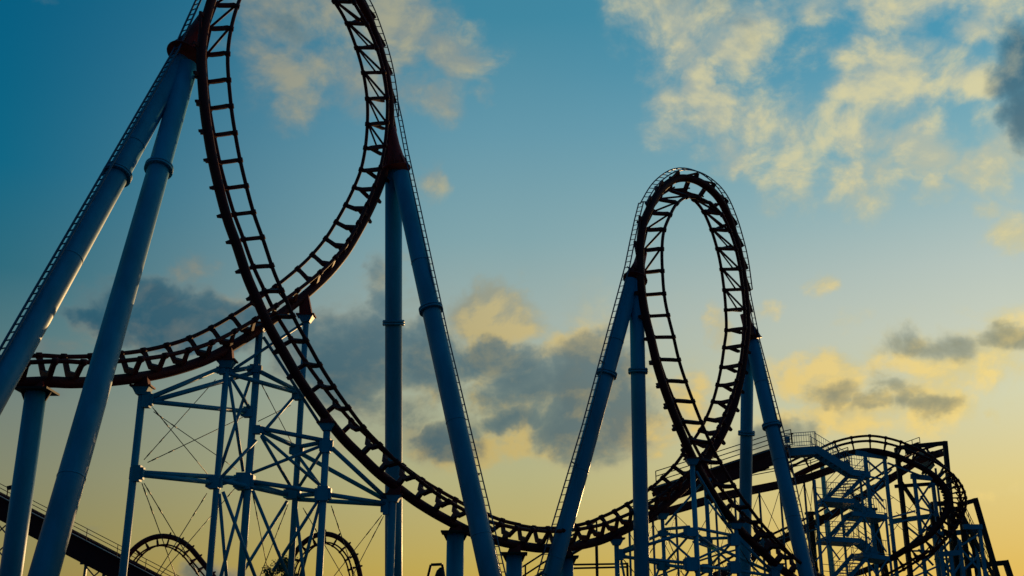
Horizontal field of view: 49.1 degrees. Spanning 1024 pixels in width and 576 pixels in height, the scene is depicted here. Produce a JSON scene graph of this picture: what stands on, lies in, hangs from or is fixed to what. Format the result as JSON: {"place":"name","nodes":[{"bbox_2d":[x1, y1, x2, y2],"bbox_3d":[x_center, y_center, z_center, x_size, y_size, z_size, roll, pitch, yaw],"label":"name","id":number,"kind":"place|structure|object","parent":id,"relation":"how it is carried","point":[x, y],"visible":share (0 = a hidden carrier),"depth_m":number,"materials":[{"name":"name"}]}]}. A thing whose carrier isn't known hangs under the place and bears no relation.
{"place":"outdoors","nodes":[
{"label":"outdoors","id":0,"kind":"place"},
{"bbox_2d":[129,532,215,575],"bbox_3d":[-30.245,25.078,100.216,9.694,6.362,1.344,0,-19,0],"label":"loop track","id":1,"kind":"structure","parent":0,"point":[188,546],"depth_m":100.68,"materials":[{"name":"black metal"}]},
{"bbox_2d":[287,529,362,575],"bbox_3d":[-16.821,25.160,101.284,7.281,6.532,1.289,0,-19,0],"label":"loop track","id":2,"kind":"structure","parent":0,"point":[350,549],"depth_m":101.64,"materials":[{"name":"black metal"}]},
{"bbox_2d":[0,0,1023,575],"label":"sky","id":3,"kind":"structure","parent":0,"point":[867,156],"materials":[{"name":"blue"}]},
{"bbox_2d":[522,521,598,575],"bbox_3d":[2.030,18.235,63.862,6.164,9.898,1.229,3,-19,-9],"label":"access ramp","id":4,"kind":"structure","parent":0,"point":[575,552],"depth_m":64.70,"materials":[{"name":"metal"}]},
{"bbox_2d":[820,466,834,575],"bbox_3d":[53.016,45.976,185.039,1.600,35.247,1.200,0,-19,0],"label":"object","id":5,"kind":"structure","parent":0,"point":[830,553],"depth_m":186.51,"materials":[{"name":"metal"}]},
{"label":"ground","id":6,"kind":"structure","parent":0,"visible":0},
{"bbox_2d":[0,381,59,575],"bbox_3d":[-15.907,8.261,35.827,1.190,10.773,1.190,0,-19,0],"label":"support column","id":7,"kind":"structure","parent":6,"relation":"on","point":[35,397],"depth_m":36.28,"materials":[{"name":"blue metal"}]},
{"bbox_2d":[0,483,178,575],"bbox_3d":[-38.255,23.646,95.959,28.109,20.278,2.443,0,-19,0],"label":"lift hill","id":8,"kind":"structure","parent":6,"relation":"on","point":[85,551],"depth_m":95.73,"materials":[{"name":"red paint"}]},
{"bbox_2d":[0,0,201,575],"bbox_3d":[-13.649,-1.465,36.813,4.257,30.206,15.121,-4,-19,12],"label":"loop support","id":9,"kind":"object","parent":6,"relation":"on","point":[167,100],"visible":0.98,"depth_m":37.49,"materials":[{"name":"blue paint"}]},
{"bbox_2d":[118,295,402,575],"bbox_3d":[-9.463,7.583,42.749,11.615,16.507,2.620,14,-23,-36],"label":"lattice tower","id":10,"kind":"structure","parent":6,"relation":"on","point":[246,483],"depth_m":43.10,"materials":[{"name":"blue metal"}]},
{"bbox_2d":[261,555,297,575],"bbox_3d":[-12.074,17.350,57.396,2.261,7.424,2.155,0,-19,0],"label":"broadleaf tree","id":11,"kind":"object","parent":6,"relation":"on","point":[279,568],"visible":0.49,"depth_m":58.07,"materials":[{"name":"green plant"}]},
{"bbox_2d":[427,563,444,575],"bbox_3d":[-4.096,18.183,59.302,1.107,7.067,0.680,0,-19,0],"label":"gate frame","id":12,"kind":"object","parent":6,"relation":"on","point":[440,571],"visible":1,"depth_m":60.23,"materials":[{"name":"metal"}]},
{"bbox_2d":[382,99,506,575],"bbox_3d":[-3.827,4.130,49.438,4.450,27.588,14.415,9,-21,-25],"label":"loop support","id":13,"kind":"object","parent":6,"relation":"on","point":[401,205],"visible":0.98,"depth_m":50.08,"materials":[{"name":"blue paint"}]},
{"bbox_2d":[441,525,469,575],"bbox_3d":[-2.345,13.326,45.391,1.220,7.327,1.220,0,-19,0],"label":"support column","id":14,"kind":"structure","parent":6,"relation":"on","point":[455,537],"depth_m":45.93,"materials":[{"name":"blue metal"}]},
{"bbox_2d":[501,544,526,575],"bbox_3d":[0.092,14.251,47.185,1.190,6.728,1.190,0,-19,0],"label":"support column","id":15,"kind":"structure","parent":6,"relation":"on","point":[514,558],"depth_m":47.75,"materials":[{"name":"blue metal"}]},
{"bbox_2d":[14,0,531,549],"bbox_3d":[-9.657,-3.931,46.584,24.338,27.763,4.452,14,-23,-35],"label":"loop track","id":16,"kind":"structure","parent":15,"relation":"on","point":[294,298],"depth_m":45.02,"materials":[{"name":"black metal"}]},
{"bbox_2d":[560,547,578,575],"bbox_3d":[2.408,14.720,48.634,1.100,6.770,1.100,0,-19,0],"label":"support column","id":17,"kind":"structure","parent":6,"relation":"on","point":[569,562],"depth_m":49.21,"materials":[{"name":"blue metal"}]},
{"bbox_2d":[517,167,824,575],"bbox_3d":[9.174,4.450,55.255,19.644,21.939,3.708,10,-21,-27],"label":"loop track","id":18,"kind":"structure","parent":17,"relation":"on","point":[715,441],"depth_m":53.93,"materials":[{"name":"black metal"}]},
{"bbox_2d":[536,202,649,575],"bbox_3d":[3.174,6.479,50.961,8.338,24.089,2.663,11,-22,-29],"label":"loop support","id":19,"kind":"object","parent":6,"relation":"on","point":[628,309],"visible":0.95,"depth_m":51.50,"materials":[{"name":"blue paint"}]},
{"bbox_2d":[573,563,628,575],"bbox_3d":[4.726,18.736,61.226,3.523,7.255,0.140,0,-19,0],"label":"pipe rail","id":20,"kind":"object","parent":6,"relation":"on","point":[626,567],"visible":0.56,"depth_m":62.29,"materials":[{"name":"metal"}]},
{"bbox_2d":[610,457,785,575],"bbox_3d":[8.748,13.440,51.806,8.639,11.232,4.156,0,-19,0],"label":"lattice tower","id":21,"kind":"structure","parent":6,"relation":"on","point":[688,562],"depth_m":52.06,"materials":[{"name":"blue metal"}]},
{"bbox_2d":[628,429,848,575],"bbox_3d":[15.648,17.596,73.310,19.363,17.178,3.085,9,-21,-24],"label":"lift hill","id":22,"kind":"structure","parent":6,"relation":"on","point":[761,460],"depth_m":74.46,"materials":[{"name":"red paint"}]},
{"bbox_2d":[784,433,792,443],"bbox_3d":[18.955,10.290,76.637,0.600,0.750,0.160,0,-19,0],"label":"control box","id":23,"kind":"object","parent":22,"relation":"on","point":[788,437],"visible":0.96,"depth_m":76.58,"materials":[{"name":"blue metal"}]},
{"bbox_2d":[751,541,770,571],"bbox_3d":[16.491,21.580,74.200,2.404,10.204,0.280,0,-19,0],"label":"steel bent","id":24,"kind":"object","parent":6,"relation":"on","point":[753,567],"visible":0.16,"depth_m":75.28,"materials":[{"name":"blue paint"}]},
{"bbox_2d":[701,446,942,575],"bbox_3d":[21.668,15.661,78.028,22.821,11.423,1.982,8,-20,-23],"label":"return track","id":25,"kind":"structure","parent":24,"relation":"on","point":[892,477],"depth_m":79.49,"materials":[{"name":"black metal"}]},
{"bbox_2d":[738,291,816,575],"bbox_3d":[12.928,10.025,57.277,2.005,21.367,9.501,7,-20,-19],"label":"loop support","id":26,"kind":"object","parent":6,"relation":"on","point":[772,425],"visible":0.82,"depth_m":57.27,"materials":[{"name":"blue paint"}]},
{"bbox_2d":[804,511,817,571],"bbox_3d":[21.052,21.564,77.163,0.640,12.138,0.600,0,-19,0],"label":"leaning post","id":27,"kind":"object","parent":6,"relation":"on","point":[812,538],"visible":0.58,"depth_m":78.28,"materials":[{"name":"metal"}]},
{"bbox_2d":[785,431,892,575],"bbox_3d":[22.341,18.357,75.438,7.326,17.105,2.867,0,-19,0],"label":"stair tower","id":28,"kind":"structure","parent":6,"relation":"on","point":[859,513],"depth_m":75.74,"materials":[{"name":"blue metal"}]},
{"bbox_2d":[873,508,888,574],"bbox_3d":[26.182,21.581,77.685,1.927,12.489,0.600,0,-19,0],"label":"leaning post","id":29,"kind":"object","parent":6,"relation":"on","point":[876,527],"visible":0.26,"depth_m":78.65,"materials":[{"name":"metal"}]},
{"bbox_2d":[855,450,920,575],"bbox_3d":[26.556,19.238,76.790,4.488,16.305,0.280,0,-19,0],"label":"steel bent","id":30,"kind":"object","parent":6,"relation":"on","point":[884,462],"visible":0.87,"depth_m":78.53,"materials":[{"name":"blue paint"}]},
{"bbox_2d":[788,434,967,575],"bbox_3d":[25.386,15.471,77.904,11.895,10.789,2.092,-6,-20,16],"label":"helix track","id":31,"kind":"structure","parent":30,"relation":"on","point":[946,511],"depth_m":77.05,"materials":[{"name":"black metal"}]},
{"bbox_2d":[888,514,939,575],"bbox_3d":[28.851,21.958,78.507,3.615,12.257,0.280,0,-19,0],"label":"steel bent","id":32,"kind":"object","parent":6,"relation":"on","point":[924,516],"visible":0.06,"depth_m":80.12,"materials":[{"name":"blue paint"}]},
{"bbox_2d":[888,473,945,575],"bbox_3d":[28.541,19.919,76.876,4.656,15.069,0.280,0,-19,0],"label":"steel bent","id":33,"kind":"object","parent":6,"relation":"on","point":[916,488],"visible":0.71,"depth_m":78.33,"materials":[{"name":"blue paint"}]},
{"bbox_2d":[889,495,915,539],"bbox_3d":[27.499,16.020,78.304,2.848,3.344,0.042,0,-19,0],"label":"rod bracing","id":34,"kind":"object","parent":33,"relation":"attached to","point":[903,517],"visible":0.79,"depth_m":78.29,"materials":[{"name":"metal"}]},
{"bbox_2d":[894,437,959,575],"bbox_3d":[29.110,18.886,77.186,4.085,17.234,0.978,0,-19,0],"label":"portal frame","id":35,"kind":"object","parent":6,"relation":"on","point":[901,486],"visible":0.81,"depth_m":79.04,"materials":[{"name":"metal"}]},
{"bbox_2d":[916,448,949,575],"bbox_3d":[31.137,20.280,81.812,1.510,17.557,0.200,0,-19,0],"label":"support post","id":36,"kind":"object","parent":6,"relation":"on","point":[932,465],"visible":0.34,"depth_m":83.94,"materials":[{"name":"metal"}]},
{"bbox_2d":[914,550,963,575],"bbox_3d":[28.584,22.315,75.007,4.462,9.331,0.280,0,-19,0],"label":"steel bent","id":37,"kind":"object","parent":6,"relation":"on","point":[942,564],"visible":1,"depth_m":76.17,"materials":[{"name":"blue paint"}]},
{"bbox_2d":[929,501,951,574],"bbox_3d":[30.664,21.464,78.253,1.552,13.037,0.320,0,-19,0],"label":"portal frame","id":38,"kind":"object","parent":6,"relation":"on","point":[939,503],"visible":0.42,"depth_m":79.82,"materials":[{"name":"metal"}]},
{"bbox_2d":[933,530,981,575],"bbox_3d":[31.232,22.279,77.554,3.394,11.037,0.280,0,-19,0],"label":"steel bent","id":39,"kind":"object","parent":6,"relation":"on","point":[936,559],"visible":0.38,"depth_m":78.69,"materials":[{"name":"blue paint"}]},
{"bbox_2d":[944,524,987,575],"bbox_3d":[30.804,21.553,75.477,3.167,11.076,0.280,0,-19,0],"label":"steel bent","id":40,"kind":"object","parent":6,"relation":"on","point":[978,528],"visible":1,"depth_m":76.63,"materials":[{"name":"blue paint"}]},
{"bbox_2d":[954,506,993,575],"bbox_3d":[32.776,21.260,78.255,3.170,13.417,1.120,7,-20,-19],"label":"evacuation stair","id":41,"kind":"object","parent":6,"relation":"on","point":[976,543],"visible":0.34,"depth_m":78.86,"materials":[{"name":"metal"}]},
{"bbox_2d":[960,498,999,575],"bbox_3d":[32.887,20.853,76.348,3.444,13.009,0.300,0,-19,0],"label":"portal frame","id":42,"kind":"object","parent":6,"relation":"on","point":[986,538],"visible":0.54,"depth_m":77.37,"materials":[{"name":"metal"}]},
{"bbox_2d":[971,560,1013,575],"bbox_3d":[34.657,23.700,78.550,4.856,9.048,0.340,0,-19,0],"label":"portal frame","id":43,"kind":"object","parent":6,"relation":"on","point":[1007,567],"visible":0.46,"depth_m":79.73,"materials":[{"name":"metal"}]}
]}

